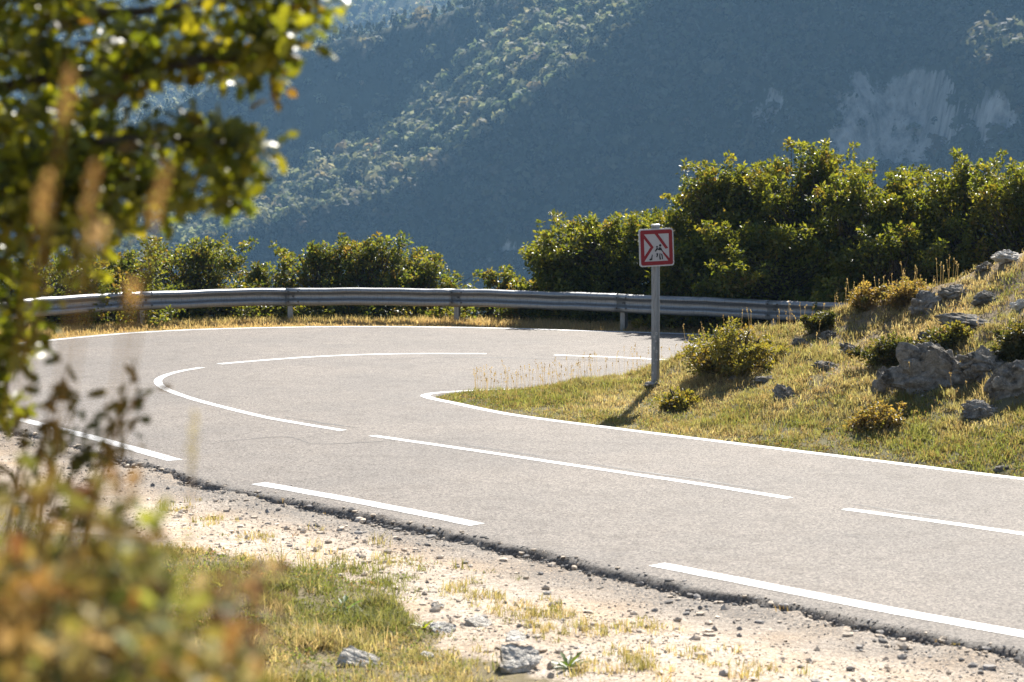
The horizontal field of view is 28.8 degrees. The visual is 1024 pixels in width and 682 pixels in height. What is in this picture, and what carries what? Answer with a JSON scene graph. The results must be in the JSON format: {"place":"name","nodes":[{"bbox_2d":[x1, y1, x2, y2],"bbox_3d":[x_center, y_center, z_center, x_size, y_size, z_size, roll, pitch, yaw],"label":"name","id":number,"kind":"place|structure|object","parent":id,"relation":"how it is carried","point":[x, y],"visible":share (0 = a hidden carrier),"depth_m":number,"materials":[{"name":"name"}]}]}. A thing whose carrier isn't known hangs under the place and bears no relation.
{"place":"outdoors","nodes":[
{"label":"outdoors","id":0,"kind":"place"},
{"bbox_2d":[185,409,198,600],"bbox_3d":[-0.435,0.715,2.682,0.024,1.262,0.068,-2,5,-26],"label":"grass stalk","id":1,"kind":"object","parent":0,"point":[193,452],"depth_m":2.62,"materials":[{"name":"beige plant"}]},
{"bbox_2d":[1,0,472,145],"bbox_3d":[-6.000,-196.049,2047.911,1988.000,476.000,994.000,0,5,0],"label":"mountain","id":2,"kind":"structure","parent":0,"point":[365,8],"depth_m":2077.20,"materials":[{"name":"green plant"}]},
{"bbox_2d":[0,0,482,146],"bbox_3d":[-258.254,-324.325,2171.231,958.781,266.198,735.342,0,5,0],"label":"forest","id":3,"kind":"object","parent":2,"relation":"on","point":[173,86],"visible":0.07,"depth_m":2061.91,"materials":[{"name":"green plant"}]},
{"bbox_2d":[0,326,1023,659],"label":"road","id":4,"kind":"structure","parent":0,"point":[340,420],"depth_m":22.62,"materials":[{"name":"grey asphalt"}]},
{"bbox_2d":[0,253,1023,681],"bbox_3d":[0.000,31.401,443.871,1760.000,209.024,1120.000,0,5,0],"label":"ground","id":5,"kind":"structure","parent":0,"point":[806,639],"depth_m":16.12,"materials":[{"name":"beige gravel"}]},
{"bbox_2d":[0,170,51,472],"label":"grass stalk","id":6,"kind":"object","parent":5,"relation":"on","point":[44,190],"depth_m":1.90,"materials":[{"name":"beige plant"}]},
{"bbox_2d":[0,66,74,590],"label":"grass stalk","id":7,"kind":"object","parent":5,"relation":"on","point":[67,91],"depth_m":1.91,"materials":[{"name":"beige plant"}]},
{"bbox_2d":[11,161,98,681],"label":"grass stalk","id":8,"kind":"object","parent":5,"relation":"on","point":[92,178],"depth_m":1.86,"materials":[{"name":"beige plant"}]},
{"bbox_2d":[17,218,107,681],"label":"grass stalk","id":9,"kind":"object","parent":5,"relation":"on","point":[98,234],"depth_m":1.82,"materials":[{"name":"beige plant"}]},
{"bbox_2d":[0,257,139,327],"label":"oak tree","id":10,"kind":"object","parent":5,"relation":"on","point":[93,316],"visible":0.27,"depth_m":45.73,"materials":[{"name":"green plant"}]},
{"bbox_2d":[0,352,171,665],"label":"sapling","id":11,"kind":"object","parent":5,"relation":"on","point":[81,460],"visible":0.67,"depth_m":4.16,"materials":[{"name":"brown plant"}]},
{"bbox_2d":[68,279,138,681],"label":"grass stalk","id":12,"kind":"object","parent":5,"relation":"on","point":[129,295],"depth_m":1.92,"materials":[{"name":"beige plant"}]},
{"bbox_2d":[28,291,183,327],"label":"oak tree","id":13,"kind":"object","parent":5,"relation":"on","point":[161,315],"visible":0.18,"depth_m":46.28,"materials":[{"name":"green plant"}]},
{"bbox_2d":[47,248,193,321],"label":"oak tree","id":14,"kind":"object","parent":5,"relation":"on","point":[129,264],"visible":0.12,"depth_m":47.83,"materials":[{"name":"green plant"}]},
{"bbox_2d":[83,162,169,681],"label":"grass stalk","id":15,"kind":"object","parent":5,"relation":"on","point":[156,201],"depth_m":1.86,"materials":[{"name":"beige plant"}]},
{"bbox_2d":[0,440,290,681],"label":"shrub","id":16,"kind":"object","parent":5,"relation":"on","point":[132,626],"visible":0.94,"depth_m":2.16,"materials":[{"name":"green plant"}]},
{"bbox_2d":[0,0,351,440],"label":"oak tree","id":17,"kind":"object","parent":5,"relation":"on","point":[270,46],"visible":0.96,"depth_m":4.60,"materials":[{"name":"green plant"}]},
{"bbox_2d":[98,232,265,318],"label":"oak tree","id":18,"kind":"object","parent":5,"relation":"on","point":[202,256],"visible":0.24,"depth_m":49.10,"materials":[{"name":"green plant"}]},
{"bbox_2d":[157,285,306,319],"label":"oak tree","id":19,"kind":"object","parent":5,"relation":"on","point":[259,311],"visible":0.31,"depth_m":48.26,"materials":[{"name":"green plant"}]},
{"bbox_2d":[193,544,292,681],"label":"shrub","id":20,"kind":"object","parent":5,"relation":"on","point":[255,589],"visible":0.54,"depth_m":2.54,"materials":[{"name":"green plant"}]},
{"bbox_2d":[0,512,528,681],"bbox_3d":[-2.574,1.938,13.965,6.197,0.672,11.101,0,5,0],"label":"foreground grass","id":21,"kind":"structure","parent":5,"relation":"on","point":[336,642],"depth_m":14.49,"materials":[{"name":"green plant"}]},
{"bbox_2d":[243,259,316,314],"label":"oak tree","id":22,"kind":"object","parent":5,"relation":"on","point":[259,273],"visible":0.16,"depth_m":49.87,"materials":[{"name":"green plant"}]},
{"bbox_2d":[268,240,391,315],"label":"oak tree","id":23,"kind":"object","parent":5,"relation":"on","point":[314,261],"visible":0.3,"depth_m":49.92,"materials":[{"name":"green plant"}]},
{"bbox_2d":[332,595,361,612],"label":"weed","id":24,"kind":"object","parent":5,"relation":"on","point":[345,597],"visible":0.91,"depth_m":15.09,"materials":[{"name":"green plant"}]},
{"bbox_2d":[262,305,444,318],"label":"oak tree","id":25,"kind":"object","parent":5,"relation":"on","point":[317,310],"visible":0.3,"depth_m":48.76,"materials":[{"name":"green plant"}]},
{"bbox_2d":[335,645,382,666],"bbox_3d":[-1.021,2.155,13.307,0.384,0.247,0.134,-3,5,-29],"label":"rock","id":26,"kind":"object","parent":5,"relation":"on","point":[350,654],"visible":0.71,"depth_m":13.26,"materials":[{"name":"stone"}]},
{"bbox_2d":[302,230,456,317],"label":"oak tree","id":27,"kind":"object","parent":5,"relation":"on","point":[378,259],"visible":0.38,"depth_m":49.80,"materials":[{"name":"green plant"}]},
{"bbox_2d":[0,312,767,338],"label":"verge grass","id":28,"kind":"structure","parent":5,"relation":"on","point":[243,322],"depth_m":46.58,"materials":[{"name":"yellow plant"}]},
{"bbox_2d":[413,620,433,628],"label":"weed","id":29,"kind":"object","parent":5,"relation":"on","point":[424,624],"visible":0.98,"depth_m":14.63,"materials":[{"name":"green plant"}]},
{"bbox_2d":[0,287,847,330],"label":"guardrail","id":30,"kind":"object","parent":5,"relation":"on","point":[624,305],"visible":0.73,"depth_m":46.22,"materials":[{"name":"metal"}]},
{"bbox_2d":[420,651,433,658],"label":"rock","id":31,"kind":"object","parent":5,"relation":"on","point":[428,653],"visible":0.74,"depth_m":13.73,"materials":[{"name":"stone"}]},
{"bbox_2d":[379,257,482,316],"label":"oak tree","id":32,"kind":"object","parent":5,"relation":"on","point":[430,282],"visible":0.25,"depth_m":49.42,"materials":[{"name":"green plant"}]},
{"bbox_2d":[430,601,444,608],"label":"rock","id":33,"kind":"object","parent":5,"relation":"on","point":[436,604],"visible":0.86,"depth_m":15.33,"materials":[{"name":"stone"}]},
{"bbox_2d":[429,622,456,632],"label":"rock","id":34,"kind":"object","parent":5,"relation":"on","point":[448,626],"visible":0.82,"depth_m":14.51,"materials":[{"name":"stone"}]},
{"bbox_2d":[393,306,546,320],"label":"oak tree","id":35,"kind":"object","parent":5,"relation":"on","point":[449,311],"visible":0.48,"depth_m":47.94,"materials":[{"name":"green plant"}]},
{"bbox_2d":[464,615,492,626],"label":"rock","id":36,"kind":"object","parent":5,"relation":"on","point":[477,621],"visible":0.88,"depth_m":14.72,"materials":[{"name":"stone"}]},
{"bbox_2d":[154,495,812,681],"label":"shoulder grass","id":37,"kind":"structure","parent":5,"relation":"on","point":[626,654],"depth_m":14.71,"materials":[{"name":"beige plant"}]},
{"bbox_2d":[479,264,524,318],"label":"oak tree","id":38,"kind":"object","parent":5,"relation":"on","point":[490,281],"visible":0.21,"depth_m":48.83,"materials":[{"name":"green plant"}]},
{"bbox_2d":[506,630,526,640],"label":"rock","id":39,"kind":"object","parent":5,"relation":"on","point":[514,635],"visible":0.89,"depth_m":14.23,"materials":[{"name":"stone"}]},
{"bbox_2d":[500,643,542,672],"bbox_3d":[0.065,2.155,13.362,0.294,0.232,0.260,0,5,0],"label":"rock","id":40,"kind":"object","parent":5,"relation":"on","point":[515,658],"visible":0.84,"depth_m":13.34,"materials":[{"name":"stone"}]},
{"bbox_2d":[508,277,550,318],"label":"oak tree","id":41,"kind":"object","parent":5,"relation":"on","point":[515,284],"visible":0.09,"depth_m":48.08,"materials":[{"name":"green plant"}]},
{"bbox_2d":[503,241,630,321],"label":"oak tree","id":42,"kind":"object","parent":5,"relation":"on","point":[535,261],"visible":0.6,"depth_m":47.42,"materials":[{"name":"green plant"}]},
{"bbox_2d":[551,651,587,667],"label":"weed","id":43,"kind":"object","parent":5,"relation":"on","point":[569,662],"visible":0.95,"depth_m":13.38,"materials":[{"name":"green plant"}]},
{"bbox_2d":[530,208,661,323],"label":"oak tree","id":44,"kind":"object","parent":5,"relation":"on","point":[611,232],"visible":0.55,"depth_m":47.27,"materials":[{"name":"green plant"}]},
{"bbox_2d":[256,494,959,644],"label":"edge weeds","id":45,"kind":"object","parent":5,"relation":"on","point":[773,604],"visible":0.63,"depth_m":15.63,"materials":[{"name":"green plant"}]},
{"bbox_2d":[595,206,700,322],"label":"oak tree","id":46,"kind":"object","parent":5,"relation":"on","point":[636,268],"visible":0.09,"depth_m":46.98,"materials":[{"name":"green plant"}]},
{"bbox_2d":[638,224,673,387],"bbox_3d":[2.131,-0.387,29.816,0.504,2.722,0.358,-5,6,-45],"label":"road sign","id":47,"kind":"object","parent":5,"relation":"on","point":[656,246],"visible":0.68,"depth_m":29.76,"materials":[{"name":"grey metal"}]},
{"bbox_2d":[649,386,702,411],"bbox_3d":[2.312,0.912,28.042,0.772,0.573,0.715,0,5,0],"label":"bush","id":48,"kind":"object","parent":5,"relation":"on","point":[682,399],"visible":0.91,"depth_m":27.96,"materials":[{"name":"green plant"}]},
{"bbox_2d":[630,233,771,330],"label":"oak tree","id":49,"kind":"object","parent":5,"relation":"on","point":[673,282],"visible":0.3,"depth_m":45.21,"materials":[{"name":"green plant"}]},
{"bbox_2d":[689,343,719,373],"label":"bush","id":50,"kind":"object","parent":5,"relation":"on","point":[709,367],"visible":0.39,"depth_m":29.33,"materials":[{"name":"green plant"}]},
{"bbox_2d":[642,158,807,323],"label":"oak tree","id":51,"kind":"object","parent":5,"relation":"on","point":[698,200],"visible":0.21,"depth_m":45.95,"materials":[{"name":"green plant"}]},
{"bbox_2d":[473,257,978,445],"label":"tall grass","id":52,"kind":"structure","parent":5,"relation":"on","point":[542,377],"depth_m":30.44,"materials":[{"name":"beige plant"}]},
{"bbox_2d":[436,249,1023,476],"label":"knoll grass","id":53,"kind":"structure","parent":5,"relation":"on","point":[613,381],"depth_m":27.18,"materials":[{"name":"green plant"}]},
{"bbox_2d":[675,317,794,378],"bbox_3d":[3.364,0.138,29.137,1.986,1.027,1.608,0,5,0],"label":"bush","id":54,"kind":"object","parent":5,"relation":"on","point":[733,359],"visible":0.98,"depth_m":28.85,"materials":[{"name":"green plant"}]},
{"bbox_2d":[680,218,845,334],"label":"oak tree","id":55,"kind":"object","parent":5,"relation":"on","point":[744,247],"visible":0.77,"depth_m":43.97,"materials":[{"name":"green plant"}]},
{"bbox_2d":[753,375,773,381],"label":"rock","id":56,"kind":"object","parent":5,"relation":"on","point":[761,378],"visible":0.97,"depth_m":28.05,"materials":[{"name":"stone"}]},
{"bbox_2d":[772,384,796,400],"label":"rock","id":57,"kind":"object","parent":5,"relation":"on","point":[783,392],"visible":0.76,"depth_m":26.99,"materials":[{"name":"stone"}]},
{"bbox_2d":[712,137,875,323],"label":"oak tree","id":58,"kind":"object","parent":5,"relation":"on","point":[773,192],"visible":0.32,"depth_m":45.38,"materials":[{"name":"green plant"}]},
{"bbox_2d":[791,337,809,347],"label":"rock","id":59,"kind":"object","parent":5,"relation":"on","point":[797,341],"visible":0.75,"depth_m":29.26,"materials":[{"name":"stone"}]},
{"bbox_2d":[799,309,836,334],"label":"bush","id":60,"kind":"object","parent":5,"relation":"on","point":[812,323],"visible":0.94,"depth_m":29.61,"materials":[{"name":"green plant"}]},
{"bbox_2d":[811,360,838,369],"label":"rock","id":61,"kind":"object","parent":5,"relation":"on","point":[824,364],"visible":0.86,"depth_m":27.74,"materials":[{"name":"stone"}]},
{"bbox_2d":[821,330,835,339],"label":"rock","id":62,"kind":"object","parent":5,"relation":"on","point":[827,334],"visible":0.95,"depth_m":29.33,"materials":[{"name":"stone"}]},
{"bbox_2d":[839,342,861,352],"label":"rock","id":63,"kind":"object","parent":5,"relation":"on","point":[845,346],"visible":0.34,"depth_m":28.34,"materials":[{"name":"stone"}]},
{"bbox_2d":[771,168,942,301],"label":"oak tree","id":64,"kind":"object","parent":5,"relation":"on","point":[875,209],"visible":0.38,"depth_m":43.60,"materials":[{"name":"green plant"}]},
{"bbox_2d":[846,281,889,312],"bbox_3d":[5.285,-0.582,29.698,0.556,0.669,0.520,-1,5,-12],"label":"bush","id":65,"kind":"object","parent":5,"relation":"on","point":[866,296],"visible":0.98,"depth_m":29.61,"materials":[{"name":"yellow plant"}]},
{"bbox_2d":[842,399,906,434],"bbox_3d":[4.640,1.027,25.117,0.894,0.609,0.840,0,5,0],"label":"bush","id":66,"kind":"object","parent":5,"relation":"on","point":[873,419],"visible":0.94,"depth_m":25.03,"materials":[{"name":"yellow plant"}]},
{"bbox_2d":[845,331,913,367],"bbox_3d":[5.254,0.234,27.310,1.342,0.759,0.708,2,5,21],"label":"bush","id":67,"kind":"object","parent":5,"relation":"on","point":[882,351],"visible":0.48,"depth_m":27.22,"materials":[{"name":"green plant"}]},
{"bbox_2d":[785,220,974,311],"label":"oak tree","id":68,"kind":"object","parent":5,"relation":"on","point":[888,244],"visible":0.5,"depth_m":42.56,"materials":[{"name":"green plant"}]},
{"bbox_2d":[870,366,898,393],"bbox_3d":[4.955,0.627,26.349,0.446,0.598,0.329,0,5,0],"label":"rock","id":69,"kind":"object","parent":5,"relation":"on","point":[878,385],"visible":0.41,"depth_m":26.25,"materials":[{"name":"stone"}]},
{"bbox_2d":[821,156,970,281],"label":"oak tree","id":70,"kind":"object","parent":5,"relation":"on","point":[914,174],"visible":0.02,"depth_m":44.56,"materials":[{"name":"green plant"}]},
{"bbox_2d":[875,276,935,310],"bbox_3d":[5.846,-0.672,29.433,0.981,0.621,0.950,0,5,0],"label":"bush","id":71,"kind":"object","parent":5,"relation":"on","point":[901,295],"visible":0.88,"depth_m":29.20,"materials":[{"name":"yellow plant"}]},
{"bbox_2d":[917,331,928,339],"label":"rock","id":72,"kind":"object","parent":5,"relation":"on","point":[919,334],"visible":0.23,"depth_m":27.53,"materials":[{"name":"stone"}]},
{"bbox_2d":[881,342,966,394],"bbox_3d":[5.578,0.510,26.156,1.422,1.036,0.723,1,5,12],"label":"rock","id":73,"kind":"object","parent":5,"relation":"on","point":[932,365],"visible":0.65,"depth_m":25.91,"materials":[{"name":"stone"}]},
{"bbox_2d":[908,290,942,315],"bbox_3d":[6.013,-0.508,28.657,0.513,0.447,0.355,-2,5,-22],"label":"rock","id":74,"kind":"object","parent":5,"relation":"on","point":[923,300],"visible":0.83,"depth_m":28.59,"materials":[{"name":"stone"}]},
{"bbox_2d":[848,147,1023,289],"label":"oak tree","id":75,"kind":"object","parent":5,"relation":"on","point":[957,189],"visible":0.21,"depth_m":43.17,"materials":[{"name":"green plant"}]},
{"bbox_2d":[911,325,962,350],"bbox_3d":[5.756,0.115,26.979,0.749,0.642,0.746,-2,5,-22],"label":"bush","id":76,"kind":"object","parent":5,"relation":"on","point":[933,338],"visible":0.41,"depth_m":26.92,"materials":[{"name":"green plant"}]},
{"bbox_2d":[937,284,966,299],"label":"rock","id":77,"kind":"object","parent":5,"relation":"on","point":[951,292],"visible":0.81,"depth_m":28.58,"materials":[{"name":"stone"}]},
{"bbox_2d":[940,320,973,348],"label":"bush","id":78,"kind":"object","parent":5,"relation":"on","point":[959,330],"visible":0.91,"depth_m":26.91,"materials":[{"name":"green plant"}]},
{"bbox_2d":[934,312,989,330],"bbox_3d":[6.308,-0.225,27.330,0.994,0.340,0.529,0,5,0],"label":"rock","id":79,"kind":"object","parent":5,"relation":"on","point":[970,320],"visible":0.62,"depth_m":27.19,"materials":[{"name":"stone"}]},
{"bbox_2d":[927,157,1023,282],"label":"oak tree","id":80,"kind":"object","parent":5,"relation":"on","point":[1015,187],"visible":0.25,"depth_m":42.40,"materials":[{"name":"green plant"}]},
{"bbox_2d":[961,399,999,418],"bbox_3d":[5.819,0.900,24.704,0.487,0.353,0.307,0,5,0],"label":"rock","id":81,"kind":"object","parent":5,"relation":"on","point":[975,408],"visible":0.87,"depth_m":24.62,"materials":[{"name":"stone"}]},
{"bbox_2d":[956,345,1008,382],"bbox_3d":[6.197,0.385,25.808,0.897,0.658,0.497,0,5,0],"label":"rock","id":82,"kind":"object","parent":5,"relation":"on","point":[981,362],"visible":0.62,"depth_m":25.66,"materials":[{"name":"stone"}]},
{"bbox_2d":[975,261,992,271],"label":"rock","id":83,"kind":"object","parent":5,"relation":"on","point":[982,267],"visible":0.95,"depth_m":28.87,"materials":[{"name":"stone"}]},
{"bbox_2d":[971,290,997,305],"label":"rock","id":84,"kind":"object","parent":5,"relation":"on","point":[982,297],"visible":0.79,"depth_m":27.84,"materials":[{"name":"stone"}]},
{"bbox_2d":[993,465,1008,471],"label":"rock","id":85,"kind":"object","parent":5,"relation":"on","point":[999,468],"visible":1,"depth_m":22.80,"materials":[{"name":"stone"}]},
{"bbox_2d":[983,360,1023,400],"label":"rock","id":86,"kind":"object","parent":5,"relation":"on","point":[1005,380],"visible":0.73,"depth_m":24.91,"materials":[{"name":"stone"}]},
{"bbox_2d":[990,249,1019,264],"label":"rock","id":87,"kind":"object","parent":5,"relation":"on","point":[1003,256],"visible":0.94,"depth_m":28.61,"materials":[{"name":"stone"}]},
{"bbox_2d":[988,316,1023,363],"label":"bush","id":88,"kind":"object","parent":5,"relation":"on","point":[1009,346],"visible":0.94,"depth_m":25.74,"materials":[{"name":"green plant"}]},
{"bbox_2d":[1001,189,1023,228],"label":"oak tree","id":89,"kind":"object","parent":5,"relation":"on","point":[1017,209],"visible":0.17,"depth_m":42.24,"materials":[{"name":"green plant"}]},
{"bbox_2d":[1009,299,1023,310],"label":"rock","id":90,"kind":"object","parent":5,"relation":"on","point":[1017,304],"visible":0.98,"depth_m":27.11,"materials":[{"name":"stone"}]},
{"bbox_2d":[0,0,1023,311],"bbox_3d":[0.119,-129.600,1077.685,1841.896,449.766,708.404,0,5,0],"label":"mountain","id":91,"kind":"structure","parent":0,"point":[900,102],"depth_m":1060.29,"materials":[{"name":"green plant"}]},
{"bbox_2d":[0,0,1023,324],"bbox_3d":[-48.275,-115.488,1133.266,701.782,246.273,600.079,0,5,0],"label":"forest","id":92,"kind":"object","parent":91,"relation":"on","point":[980,38],"visible":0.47,"depth_m":1076.79,"materials":[{"name":"green plant"}]}
]}

